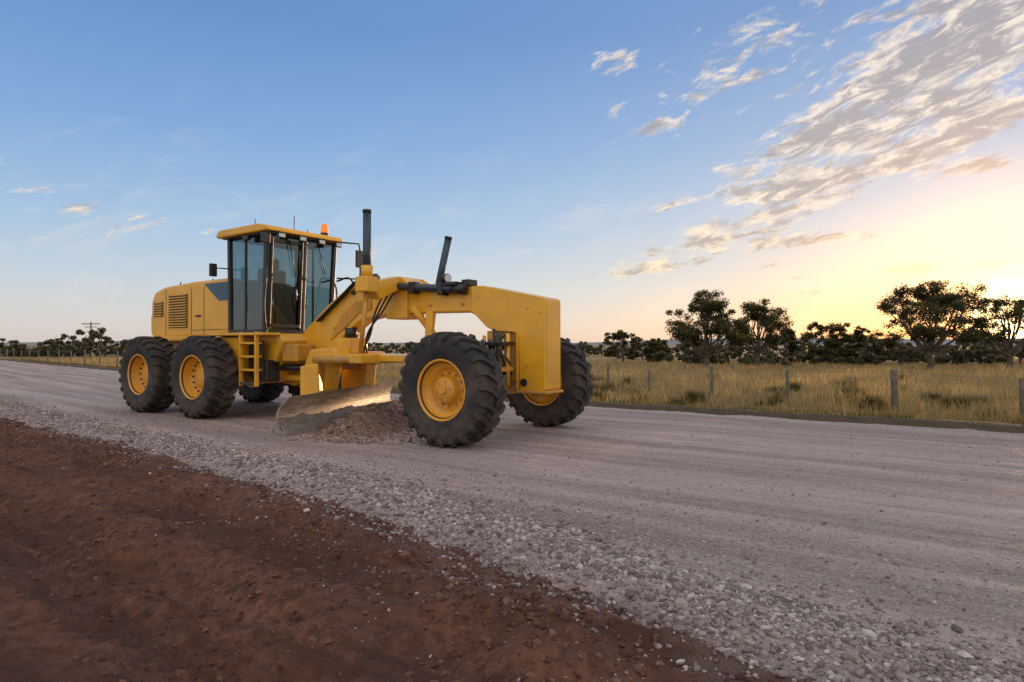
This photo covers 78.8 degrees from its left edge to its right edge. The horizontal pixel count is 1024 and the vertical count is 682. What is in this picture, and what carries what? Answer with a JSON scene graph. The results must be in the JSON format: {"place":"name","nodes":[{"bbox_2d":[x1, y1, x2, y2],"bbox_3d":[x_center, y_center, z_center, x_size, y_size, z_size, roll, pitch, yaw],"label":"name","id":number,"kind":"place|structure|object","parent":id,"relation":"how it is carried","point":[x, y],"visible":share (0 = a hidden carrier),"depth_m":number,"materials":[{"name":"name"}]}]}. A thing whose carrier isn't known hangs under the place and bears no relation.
{"place":"outdoors","nodes":[
{"label":"outdoors","id":0,"kind":"place"},
{"bbox_2d":[227,240,231,332],"bbox_3d":[-4.914,-0.959,10.883,0.110,1.650,0.070,0,0,34],"label":"cab pillar","id":1,"kind":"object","parent":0,"point":[229,286],"visible":0.55,"depth_m":10.85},
{"bbox_2d":[244,241,246,329],"bbox_3d":[-4.539,-0.960,10.635,0.040,1.650,0.040,0,0,33],"label":"cab post","id":2,"kind":"object","parent":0,"point":[245,290],"visible":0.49,"depth_m":10.62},
{"bbox_2d":[262,242,270,331],"bbox_3d":[-4.079,-0.962,10.343,0.169,1.650,0.100,0,0,33],"label":"cab pillar","id":3,"kind":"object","parent":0,"point":[266,256],"visible":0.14,"depth_m":10.32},
{"bbox_2d":[216,223,342,242],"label":"cab roof","id":4,"kind":"structure","parent":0,"point":[245,230],"depth_m":10.51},
{"bbox_2d":[330,246,336,302],"bbox_3d":[-3.317,-0.955,11.493,0.159,1.650,0.090,0,0,33],"label":"cab pillar","id":5,"kind":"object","parent":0,"point":[333,270],"visible":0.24,"depth_m":11.46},
{"bbox_2d":[345,328,357,337],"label":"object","id":6,"kind":"object","parent":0,"point":[351,332],"visible":0.9,"depth_m":9.98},
{"bbox_2d":[358,292,368,353],"bbox_3d":[-2.129,-0.236,8.927,0.187,1.008,0.087,0,0,33],"label":"lift rod","id":7,"kind":"object","parent":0,"point":[363,322],"visible":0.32,"depth_m":8.90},
{"bbox_2d":[363,299,381,349],"bbox_3d":[-2.178,-0.285,9.556,0.623,1.066,0.170,0,0,34],"label":"hose fall","id":8,"kind":"object","parent":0,"point":[373,319],"visible":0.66,"depth_m":9.40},
{"bbox_2d":[363,295,388,353],"bbox_3d":[-2.097,-0.287,9.499,0.625,1.064,0.178,0,0,34],"label":"hose fall","id":9,"kind":"object","parent":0,"point":[375,319],"visible":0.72,"depth_m":9.36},
{"bbox_2d":[365,292,394,353],"bbox_3d":[-2.019,-0.288,9.438,0.626,1.063,0.195,0,0,33],"label":"hose fall","id":10,"kind":"object","parent":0,"point":[380,314],"visible":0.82,"depth_m":9.36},
{"bbox_2d":[0,360,1023,681],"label":"gravel road","id":11,"kind":"structure","parent":0,"point":[918,514],"depth_m":5.14,"materials":[{"name":"gravel"}]},
{"bbox_2d":[119,336,175,412],"bbox_3d":[-6.697,0.610,11.514,1.399,1.399,0.499,0,0,33],"label":"wheel tandem","id":12,"kind":"object","parent":11,"relation":"on","point":[144,371],"visible":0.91,"depth_m":11.28,"materials":[{"name":"rubber"}]},
{"bbox_2d":[169,335,238,418],"bbox_3d":[-5.213,0.604,10.531,1.399,1.399,0.499,0,0,33],"label":"wheel tandem","id":13,"kind":"object","parent":11,"relation":"on","point":[204,377],"visible":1,"depth_m":10.30,"materials":[{"name":"rubber"}]},
{"bbox_2d":[169,341,180,348],"bbox_3d":[-5.312,0.233,11.978,3.300,0.700,0.840,0,0,34],"label":"frame","id":14,"kind":"object","parent":13,"relation":"on","point":[175,344],"depth_m":12.39,"materials":[{"name":"yellow paint"}]},
{"bbox_2d":[162,336,231,340],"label":"hood deck","id":15,"kind":"structure","parent":14,"relation":"on","point":[175,338],"depth_m":11.79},
{"bbox_2d":[151,278,227,336],"bbox_3d":[-5.744,-0.585,12.270,2.696,1.060,1.320,0,0,33],"label":"engine hood","id":16,"kind":"object","parent":15,"relation":"on","point":[209,307],"visible":0.45,"depth_m":11.54,"materials":[{"name":"yellow paint"}]},
{"bbox_2d":[153,301,162,316],"bbox_3d":[-6.969,-0.625,12.288,0.360,0.300,0.014,0,0,33],"label":"grille frame","id":17,"kind":"object","parent":16,"relation":"attached to","point":[158,309],"visible":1,"depth_m":12.28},
{"bbox_2d":[168,293,187,327],"bbox_3d":[-6.373,-0.572,11.893,0.670,0.650,0.014,0,0,34],"label":"grille frame","id":18,"kind":"object","parent":16,"relation":"attached to","point":[186,317],"visible":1,"depth_m":11.87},
{"bbox_2d":[205,282,227,300],"bbox_3d":[-5.310,-0.884,11.190,0.759,0.325,0.014,0,0,34],"label":"hood stripe","id":19,"kind":"object","parent":16,"relation":"attached to","point":[219,290],"visible":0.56,"depth_m":11.12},
{"bbox_2d":[236,381,285,402],"bbox_3d":[-5.428,0.623,13.431,1.399,1.399,0.499,0,0,33],"label":"wheel tandem","id":20,"kind":"object","parent":11,"relation":"on","point":[265,392],"visible":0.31,"depth_m":13.18,"materials":[{"name":"rubber"}]},
{"bbox_2d":[205,399,422,444],"bbox_3d":[-2.223,1.170,9.917,4.235,0.369,4.189,0,0,11],"label":"dirt pile","id":21,"kind":"object","parent":11,"relation":"on","point":[367,421],"visible":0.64,"depth_m":8.86,"materials":[{"name":"gravel"}]},
{"bbox_2d":[286,370,341,395],"bbox_3d":[-3.943,0.616,12.449,1.399,1.399,0.499,0,0,33],"label":"wheel tandem","id":22,"kind":"object","parent":11,"relation":"on","point":[293,390],"visible":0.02,"depth_m":12.40,"materials":[{"name":"rubber"}]},
{"bbox_2d":[281,401,390,435],"bbox_3d":[-2.642,1.217,10.160,0.085,0.150,3.915,0,0,11],"label":"cutting edge","id":23,"kind":"object","parent":11,"relation":"on","point":[299,427],"visible":0.45,"depth_m":8.85,"materials":[{"name":"metal"}]},
{"bbox_2d":[275,380,398,435],"bbox_3d":[-2.664,1.017,10.166,0.222,0.530,3.887,0,0,11],"label":"moldboard","id":24,"kind":"object","parent":11,"relation":"on","point":[296,409],"visible":0.84,"depth_m":9.55,"materials":[{"name":"metal"}]},
{"bbox_2d":[342,351,384,388],"bbox_3d":[-2.575,0.523,10.824,0.836,0.694,0.300,0,0,33],"label":"circle frame","id":25,"kind":"object","parent":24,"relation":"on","point":[364,374],"visible":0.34,"depth_m":10.73,"materials":[{"name":"yellow paint"}]},
{"bbox_2d":[338,354,406,361],"bbox_3d":[-1.288,0.256,9.315,3.550,0.100,1.240,0,0,33],"label":"drawbar","id":26,"kind":"object","parent":25,"relation":"on","point":[392,357],"visible":0.12,"depth_m":9.05,"materials":[{"name":"yellow paint"}]},
{"bbox_2d":[336,338,365,353],"bbox_3d":[-2.589,0.081,10.069,0.350,0.260,0.380,0,0,33],"label":"circle motor","id":27,"kind":"object","parent":26,"relation":"on","point":[351,345],"visible":0.58,"depth_m":9.89,"materials":[{"name":"yellow paint"}]},
{"bbox_2d":[312,356,398,362],"bbox_3d":[-2.352,0.281,10.019,1.640,0.100,1.640,0,0,33],"label":"circle ring","id":28,"kind":"object","parent":26,"relation":"attached to","point":[330,359],"visible":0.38,"depth_m":9.29,"materials":[{"name":"yellow paint"}]},
{"bbox_2d":[305,347,348,391],"bbox_3d":[-2.914,0.478,9.814,0.878,0.771,0.280,0,0,34],"label":"circle frame","id":29,"kind":"object","parent":28,"relation":"attached to","point":[331,372],"visible":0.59,"depth_m":9.66,"materials":[{"name":"yellow paint"}]},
{"bbox_2d":[349,354,379,363],"bbox_3d":[-2.133,0.254,9.035,0.250,0.140,0.400,0,0,33],"label":"lift lug","id":30,"kind":"object","parent":26,"relation":"on","point":[363,358],"visible":0.99,"depth_m":8.90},
{"bbox_2d":[281,286,473,385],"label":"beam","id":31,"kind":"structure","parent":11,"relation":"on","point":[318,334],"depth_m":9.92,"materials":[{"name":"metal"}]},
{"bbox_2d":[232,333,305,383],"bbox_3d":[-4.003,0.313,11.112,1.438,0.870,1.240,0,0,33],"label":"under cab frame","id":32,"kind":"object","parent":31,"relation":"attached to","point":[274,345],"visible":0.25,"depth_m":10.42,"materials":[{"name":"yellow paint"}]},
{"bbox_2d":[222,337,253,371],"bbox_3d":[-4.702,0.225,10.699,0.630,0.580,0.260,0,0,33],"label":"fuel tank","id":33,"kind":"object","parent":32,"relation":"attached to","point":[233,342],"visible":0.33,"depth_m":10.51,"materials":[{"name":"metal"}]},
{"bbox_2d":[208,332,280,335],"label":"side deck","id":34,"kind":"structure","parent":32,"relation":"on","point":[244,334],"depth_m":10.36,"materials":[{"name":"yellow paint"}]},
{"bbox_2d":[239,332,243,385],"bbox_3d":[-4.491,0.298,10.337,0.040,0.890,0.070,0,0,34],"label":"ladder rail","id":35,"kind":"object","parent":34,"relation":"attached to","point":[241,360],"visible":1,"depth_m":10.32,"materials":[{"name":"metal"}]},
{"bbox_2d":[231,329,262,332],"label":"cab sill","id":36,"kind":"structure","parent":34,"relation":"on","point":[248,330],"depth_m":10.55,"materials":[{"name":"black metal"}]},
{"bbox_2d":[254,332,258,386],"bbox_3d":[-4.141,0.296,10.105,0.040,0.890,0.070,0,0,34],"label":"ladder rail","id":37,"kind":"object","parent":34,"relation":"attached to","point":[256,360],"visible":0.94,"depth_m":10.08,"materials":[{"name":"metal"}]},
{"bbox_2d":[263,264,267,331],"bbox_3d":[-4.016,-0.699,10.146,0.065,1.146,0.232,0,0,-24],"label":"handrail","id":38,"kind":"object","parent":34,"relation":"on","point":[264,297],"visible":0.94,"depth_m":10.08,"materials":[{"name":"black metal"}]},
{"bbox_2d":[252,360,279,381],"bbox_3d":[-4.125,0.493,10.436,0.420,0.360,0.260,0,0,34],"label":"battery box","id":39,"kind":"object","parent":32,"relation":"attached to","point":[271,370],"visible":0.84,"depth_m":10.29,"materials":[{"name":"black metal"}]},
{"bbox_2d":[249,341,263,376],"bbox_3d":[-4.239,0.293,10.338,0.380,0.600,0.030,0,0,34],"label":"ladder back","id":40,"kind":"object","parent":39,"relation":"attached to","point":[251,360],"visible":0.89,"depth_m":10.27,"materials":[{"name":"black metal"}]},
{"bbox_2d":[267,330,304,333],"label":"cab floor","id":41,"kind":"structure","parent":32,"relation":"on","point":[293,332],"depth_m":10.69,"materials":[{"name":"black metal"}]},
{"label":"cab","id":42,"kind":"object","parent":41,"relation":"on","visible":0},
{"bbox_2d":[231,239,244,329],"bbox_3d":[-4.733,-0.975,10.764,0.415,1.560,0.001,0,0,34],"label":"glass side","id":43,"kind":"object","parent":42,"relation":"attached to","point":[237,253],"visible":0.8,"depth_m":10.76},
{"bbox_2d":[247,236,263,328],"bbox_3d":[-4.299,-0.976,10.476,0.525,1.560,0.001,0,0,33],"label":"glass side","id":44,"kind":"object","parent":42,"relation":"attached to","point":[255,249],"visible":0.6,"depth_m":10.50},
{"bbox_2d":[261,232,270,242],"bbox_3d":[-3.933,-1.650,9.951,0.050,0.160,0.160,0,0,33],"label":"work light","id":45,"kind":"object","parent":42,"relation":"attached to","point":[265,237],"visible":1,"depth_m":9.93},
{"bbox_2d":[268,237,273,328],"bbox_3d":[-4.019,-0.967,10.375,0.124,1.520,0.040,0,0,33],"label":"door frame","id":46,"kind":"object","parent":42,"relation":"attached to","point":[271,272],"visible":0.92,"depth_m":10.36,"materials":[{"name":"black metal"}]},
{"bbox_2d":[270,324,299,327],"bbox_3d":[-3.885,-0.255,10.641,0.040,0.060,0.600,0,0,33],"label":"door rail","id":47,"kind":"object","parent":46,"relation":"attached to","point":[283,326],"depth_m":10.62,"materials":[{"name":"black metal"}]},
{"bbox_2d":[274,238,301,245],"bbox_3d":[-3.826,-1.685,10.612,0.040,0.060,0.600,0,0,34],"label":"door rail","id":48,"kind":"object","parent":46,"relation":"attached to","point":[287,242],"depth_m":10.59,"materials":[{"name":"black metal"}]},
{"bbox_2d":[222,231,334,244],"bbox_3d":[-4.100,-1.775,11.105,1.300,0.025,1.460,0,0,33],"label":"roof liner","id":49,"kind":"object","parent":42,"relation":"attached to","point":[286,235],"visible":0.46,"depth_m":10.63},
{"bbox_2d":[270,235,301,329],"bbox_3d":[-3.875,-0.975,10.651,0.090,1.560,0.680,0,0,33],"label":"glass front","id":50,"kind":"object","parent":42,"relation":"attached to","point":[285,283],"visible":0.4,"depth_m":10.65,"materials":[{"name":"glass"}]},
{"bbox_2d":[298,242,303,328],"bbox_3d":[-3.688,-0.964,10.875,0.124,1.520,0.040,0,0,34],"label":"door frame","id":51,"kind":"object","parent":42,"relation":"attached to","point":[300,284],"visible":0.97,"depth_m":10.86,"materials":[{"name":"black metal"}]},
{"bbox_2d":[300,240,306,330],"bbox_3d":[-3.671,-0.958,10.960,0.153,1.650,0.064,0,0,34],"label":"post","id":52,"kind":"object","parent":42,"relation":"attached to","point":[303,286],"visible":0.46,"depth_m":10.93,"materials":[{"name":"black metal"}]},
{"bbox_2d":[304,242,331,329],"bbox_3d":[-3.494,-0.972,11.227,0.090,1.560,0.580,0,0,34],"label":"glass front","id":53,"kind":"object","parent":42,"relation":"attached to","point":[317,298],"visible":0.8,"depth_m":11.20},
{"bbox_2d":[342,242,360,272],"bbox_3d":[-2.971,-1.532,11.476,0.406,0.565,0.047,0,0,-34],"label":"mirror arm","id":54,"kind":"object","parent":42,"relation":"attached to","point":[358,244],"visible":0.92,"depth_m":11.54},
{"bbox_2d":[355,250,362,267],"bbox_3d":[-2.828,-1.519,11.575,0.040,0.320,0.190,0,0,34],"label":"mirror","id":55,"kind":"object","parent":54,"relation":"attached to","point":[358,258],"visible":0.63,"depth_m":11.53,"materials":[{"name":"black metal"}]},
{"bbox_2d":[280,364,304,370],"bbox_3d":[-3.734,0.444,10.465,1.024,0.110,0.110,0,0,21],"label":"hydraulic cylinder","id":56,"kind":"object","parent":32,"relation":"attached to","point":[289,367],"visible":0.32,"depth_m":10.40,"materials":[{"name":"black metal"}]},
{"bbox_2d":[282,344,313,361],"bbox_3d":[-3.559,0.193,10.369,0.400,0.300,0.350,0,0,34],"label":"tool box","id":57,"kind":"object","parent":32,"relation":"attached to","point":[295,352],"visible":0.84,"depth_m":10.22,"materials":[{"name":"yellow paint"}]},
{"bbox_2d":[285,374,299,380],"bbox_3d":[-3.561,0.626,10.817,0.500,0.100,0.600,0,0,33],"label":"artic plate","id":58,"kind":"object","parent":31,"relation":"attached to","point":[293,377],"visible":0.26,"depth_m":10.56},
{"bbox_2d":[341,363,360,369],"bbox_3d":[-2.901,0.383,10.429,0.270,0.180,0.760,0,0,34],"label":"cross bar","id":59,"kind":"object","parent":31,"relation":"attached to","point":[350,366],"visible":0.23,"depth_m":10.47,"materials":[{"name":"yellow paint"}]},
{"bbox_2d":[331,301,371,339],"bbox_3d":[-2.586,-0.325,9.983,0.948,0.628,0.020,0,0,33],"label":"neck plate","id":60,"kind":"object","parent":31,"relation":"attached to","point":[353,311],"visible":0.93,"depth_m":9.99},
{"bbox_2d":[355,276,377,292],"bbox_3d":[-2.073,-0.806,8.906,0.240,0.220,0.240,0,0,34],"label":"lift yoke","id":61,"kind":"object","parent":31,"relation":"attached to","point":[363,284],"visible":0.94,"depth_m":8.82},
{"bbox_2d":[361,265,372,276],"bbox_3d":[-2.073,-0.987,8.907,0.170,0.180,0.170,0,0,34],"label":"lift gland","id":62,"kind":"object","parent":61,"relation":"attached to","point":[366,270],"visible":0.82,"depth_m":8.84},
{"bbox_2d":[363,212,370,264],"bbox_3d":[-2.073,-1.286,8.909,0.116,1.100,0.116,0,0,33],"label":"hydraulic cylinder","id":63,"kind":"object","parent":62,"relation":"attached to","point":[366,238],"visible":0.7,"depth_m":8.86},
{"bbox_2d":[369,276,428,299],"bbox_3d":[-1.621,-0.769,9.589,0.220,0.386,1.509,0,0,33],"label":"saddle","id":64,"kind":"object","parent":31,"relation":"on","point":[387,286],"visible":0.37,"depth_m":9.09,"materials":[{"name":"yellow paint"}]},
{"bbox_2d":[316,273,377,321],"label":"hose beam","id":65,"kind":"structure","parent":64,"relation":"attached to","point":[351,284],"depth_m":10.02,"materials":[{"name":"black metal"}]},
{"bbox_2d":[386,277,423,319],"bbox_3d":[-1.630,-0.652,9.547,0.430,0.639,0.400,0,0,34],"label":"saddle ring","id":66,"kind":"object","parent":31,"relation":"attached to","point":[397,307],"visible":0.6,"depth_m":9.36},
{"bbox_2d":[408,282,419,293],"bbox_3d":[-1.436,-0.780,9.144,0.100,0.170,0.160,0,0,33],"label":"boom clamp","id":67,"kind":"object","parent":31,"relation":"attached to","point":[411,289],"visible":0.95,"depth_m":9.08,"materials":[{"name":"black metal"}]},
{"bbox_2d":[410,305,435,332],"bbox_3d":[-1.180,-0.103,9.390,0.100,0.850,0.846,0,-1,45],"label":"brace","id":68,"kind":"object","parent":31,"relation":"attached to","point":[417,313],"visible":0.4,"depth_m":9.16,"materials":[{"name":"yellow paint"}]},
{"bbox_2d":[397,283,450,292],"bbox_3d":[-1.426,-0.790,9.131,1.640,0.260,0.110,0,0,34],"label":"boom tube","id":69,"kind":"object","parent":31,"relation":"attached to","point":[423,287],"visible":0.55,"depth_m":8.97,"materials":[{"name":"black metal"}]},
{"bbox_2d":[450,284,467,294],"bbox_3d":[-0.738,-0.719,8.676,0.234,0.157,0.136,0,0,34],"label":"boom tube end","id":70,"kind":"object","parent":69,"relation":"attached to","point":[459,289],"visible":0.98,"depth_m":8.62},
{"bbox_2d":[425,311,433,335],"bbox_3d":[-1.189,-0.226,8.989,0.159,0.420,0.040,0,0,34],"label":"sideshift link","id":71,"kind":"object","parent":31,"relation":"attached to","point":[429,320],"visible":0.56,"depth_m":8.96,"materials":[{"name":"yellow paint"}]},
{"bbox_2d":[437,283,448,295],"bbox_3d":[-0.982,-0.732,8.843,0.090,0.170,0.160,0,0,33],"label":"boom clamp","id":72,"kind":"object","parent":31,"relation":"attached to","point":[440,289],"visible":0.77,"depth_m":8.77,"materials":[{"name":"black metal"}]},
{"bbox_2d":[435,238,451,283],"bbox_3d":[-1.154,-1.193,10.279,0.319,0.994,0.116,0,0,4],"label":"hydraulic cylinder","id":73,"kind":"object","parent":31,"relation":"attached to","point":[444,256],"visible":0.66,"depth_m":10.23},
{"bbox_2d":[444,281,460,285],"bbox_3d":[-0.801,-0.802,8.790,0.210,0.050,0.250,0,0,33],"label":"lamp bracket","id":74,"kind":"object","parent":31,"relation":"attached to","point":[451,283],"visible":0.64,"depth_m":8.68,"materials":[{"name":"black metal"}]},
{"bbox_2d":[461,279,476,285],"bbox_3d":[-0.597,-0.812,8.745,0.140,0.090,0.200,0,0,34],"label":"junction box","id":75,"kind":"object","parent":31,"relation":"attached to","point":[469,282],"visible":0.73,"depth_m":8.67,"materials":[{"name":"black metal"}]},
{"bbox_2d":[471,286,559,390],"bbox_3d":[0.041,-0.052,8.431,1.185,1.405,0.410,0,0,33],"label":"nose box","id":76,"kind":"object","parent":31,"relation":"attached to","point":[500,309],"visible":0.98,"depth_m":8.12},
{"bbox_2d":[487,331,516,380],"bbox_3d":[0.000,0.196,8.463,0.600,0.670,0.340,0,0,33],"label":"axle pivot bracket","id":77,"kind":"object","parent":76,"relation":"attached to","point":[512,353],"visible":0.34,"depth_m":8.26,"materials":[{"name":"metal"}]},
{"bbox_2d":[504,381,520,394],"bbox_3d":[-0.100,0.541,8.527,0.260,0.360,1.900,0,0,33],"label":"front axle","id":78,"kind":"object","parent":77,"relation":"attached to","point":[511,389],"visible":0.02,"depth_m":8.44,"materials":[{"name":"yellow paint"}]},
{"bbox_2d":[501,367,513,371],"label":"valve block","id":79,"kind":"structure","parent":78,"relation":"on","point":[504,369],"depth_m":8.03,"materials":[{"name":"yellow paint"}]},
{"bbox_2d":[506,333,509,385],"bbox_3d":[-0.054,0.238,8.091,0.053,0.680,0.056,0,0,34],"label":"steer strut","id":80,"kind":"object","parent":79,"relation":"attached to","point":[508,357],"visible":0.91,"depth_m":8.07,"materials":[{"name":"yellow paint"}]},
{"bbox_2d":[498,331,511,372],"bbox_3d":[-0.184,0.154,8.038,0.473,0.571,0.191,0,0,-22],"label":"hose front","id":81,"kind":"object","parent":76,"relation":"attached to","point":[504,356],"visible":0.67,"depth_m":8.00,"materials":[{"name":"black rubber"}]},
{"bbox_2d":[486,342,514,344],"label":"valve block","id":82,"kind":"structure","parent":81,"relation":"attached to","point":[500,343],"depth_m":8.00,"materials":[{"name":"black metal"}]},
{"bbox_2d":[516,335,519,387],"bbox_3d":[0.185,0.270,8.334,0.030,0.700,0.434,0,0,33],"label":"nose side rib","id":83,"kind":"object","parent":76,"relation":"attached to","point":[517,365],"visible":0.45,"depth_m":8.16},
{"bbox_2d":[517,389,563,393],"bbox_3d":[0.373,0.661,8.207,0.460,0.035,0.450,0,0,33],"label":"nose bottom plate","id":84,"kind":"object","parent":76,"relation":"attached to","point":[542,392],"visible":0.74,"depth_m":8.04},
{"bbox_2d":[547,304,559,382],"bbox_3d":[0.538,0.033,8.101,0.008,1.010,0.330,0,0,34],"label":"nose plate","id":85,"kind":"object","parent":76,"relation":"attached to","point":[553,343],"visible":1,"depth_m":8.10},
{"bbox_2d":[398,331,507,447],"bbox_3d":[-0.735,0.585,7.567,1.399,1.399,0.499,0,0,34],"label":"wheel front","id":86,"kind":"object","parent":11,"relation":"on","point":[454,392],"visible":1,"depth_m":7.37,"materials":[{"name":"rubber"}]},
{"bbox_2d":[507,337,593,426],"bbox_3d":[0.535,0.597,9.485,1.399,1.399,0.499,0,0,33],"label":"wheel front","id":87,"kind":"object","parent":11,"relation":"on","point":[570,402],"visible":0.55,"depth_m":9.14,"materials":[{"name":"rubber"}]},
{"bbox_2d":[0,346,1023,681],"bbox_3d":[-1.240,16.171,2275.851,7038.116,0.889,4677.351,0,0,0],"label":"ground","id":88,"kind":"structure","parent":0,"point":[44,652],"depth_m":3.04,"materials":[{"name":"soil"}]},
{"bbox_2d":[0,348,118,365],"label":"wire fence","id":89,"kind":"object","parent":88,"relation":"on","point":[71,352],"visible":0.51,"depth_m":54.51,"materials":[{"name":"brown wood"}]},
{"bbox_2d":[0,327,592,356],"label":"distant trees","id":90,"kind":"object","parent":88,"relation":"on","point":[53,346],"visible":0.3,"depth_m":84.56,"materials":[{"name":"green plant"}]},
{"bbox_2d":[0,418,811,681],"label":"dirt clods","id":91,"kind":"object","parent":88,"relation":"on","point":[469,592],"visible":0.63,"depth_m":3.06,"materials":[{"name":"soil"}]},
{"bbox_2d":[0,356,1023,423],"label":"dry grass","id":92,"kind":"structure","parent":88,"relation":"on","point":[950,370],"depth_m":22.92,"materials":[{"name":"plant"}]},
{"bbox_2d":[602,330,643,362],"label":"gum tree","id":93,"kind":"object","parent":88,"relation":"on","point":[621,335],"visible":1,"depth_m":61.52,"materials":[{"name":"green plant"}]},
{"bbox_2d":[643,338,673,357],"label":"gum tree","id":94,"kind":"object","parent":88,"relation":"on","point":[653,344],"visible":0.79,"depth_m":65.56,"materials":[{"name":"green plant"}]},
{"bbox_2d":[664,289,750,367],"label":"gum tree","id":95,"kind":"object","parent":88,"relation":"on","point":[688,334],"visible":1,"depth_m":45.33,"materials":[{"name":"green plant"}]},
{"bbox_2d":[723,299,793,366],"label":"gum tree","id":96,"kind":"object","parent":88,"relation":"on","point":[755,313],"visible":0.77,"depth_m":49.20,"materials":[{"name":"green plant"}]},
{"bbox_2d":[767,327,803,358],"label":"gum tree","id":97,"kind":"object","parent":88,"relation":"on","point":[791,342],"visible":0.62,"depth_m":63.65,"materials":[{"name":"green plant"}]},
{"bbox_2d":[580,337,1023,365],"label":"distant trees","id":98,"kind":"object","parent":88,"relation":"on","point":[978,352],"visible":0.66,"depth_m":59.40,"materials":[{"name":"green plant"}]},
{"bbox_2d":[607,362,1023,419],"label":"wire fence","id":99,"kind":"object","parent":88,"relation":"on","point":[894,385],"visible":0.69,"depth_m":14.28,"materials":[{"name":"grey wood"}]},
{"bbox_2d":[799,321,856,362],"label":"gum tree","id":100,"kind":"object","parent":88,"relation":"on","point":[832,341],"visible":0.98,"depth_m":57.35,"materials":[{"name":"green plant"}]},
{"bbox_2d":[844,325,885,357],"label":"gum tree","id":101,"kind":"object","parent":88,"relation":"on","point":[862,340],"visible":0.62,"depth_m":59.79,"materials":[{"name":"green plant"}]},
{"bbox_2d":[871,278,999,368],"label":"gum tree","id":102,"kind":"object","parent":88,"relation":"on","point":[940,303],"visible":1,"depth_m":45.04,"materials":[{"name":"green plant"}]},
{"bbox_2d":[967,289,1023,366],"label":"gum tree","id":103,"kind":"object","parent":88,"relation":"on","point":[1009,349],"visible":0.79,"depth_m":51.64,"materials":[{"name":"green plant"}]},
{"bbox_2d":[0,383,1023,681],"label":"gravel","id":104,"kind":"structure","parent":0,"point":[862,633],"depth_m":3.34,"materials":[{"name":"gravel"}]},
{"bbox_2d":[0,0,1023,342],"label":"sky","id":105,"kind":"structure","parent":0,"point":[618,162],"materials":[{"name":"blue"}]},
{"bbox_2d":[2,338,1022,345],"bbox_3d":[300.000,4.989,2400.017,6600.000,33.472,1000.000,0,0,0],"label":"hills","id":106,"kind":"structure","parent":0,"point":[673,342],"depth_m":2140.69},
{"bbox_2d":[10,358,1023,424],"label":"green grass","id":107,"kind":"structure","parent":0,"point":[871,401],"depth_m":16.79,"materials":[{"name":"plant"}]},
{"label":"mirror arm","id":108,"kind":"object","parent":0,"visible":0},
{"bbox_2d":[209,263,216,276],"bbox_3d":[-5.115,-1.215,10.664,0.050,0.220,0.130,0,0,33],"label":"mirror","id":109,"kind":"object","parent":108,"relation":"attached to","point":[212,269],"visible":1,"depth_m":10.64,"materials":[{"name":"black metal"}]},
{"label":"blade rail","id":110,"kind":"object","parent":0,"visible":0},
{"bbox_2d":[300,363,322,394],"bbox_3d":[-3.064,0.752,9.559,0.339,0.822,0.140,0,0,11],"label":"blade bracket","id":111,"kind":"object","parent":110,"relation":"on","point":[311,380],"visible":0.56,"depth_m":9.50,"materials":[{"name":"metal"}]},
{"bbox_3d":[-0.176,0.448,8.050,0.080,0.140,0.569,0,0,33],"label":"steering cylinder","id":112,"kind":"object","parent":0,"visible":0},
{"bbox_2d":[496,331,498,360],"bbox_3d":[-0.187,0.203,8.035,0.042,0.650,0.044,0,0,34],"label":"steer strut","id":113,"kind":"object","parent":112,"relation":"attached to","point":[497,340],"visible":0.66,"depth_m":8.02,"materials":[{"name":"black metal"}]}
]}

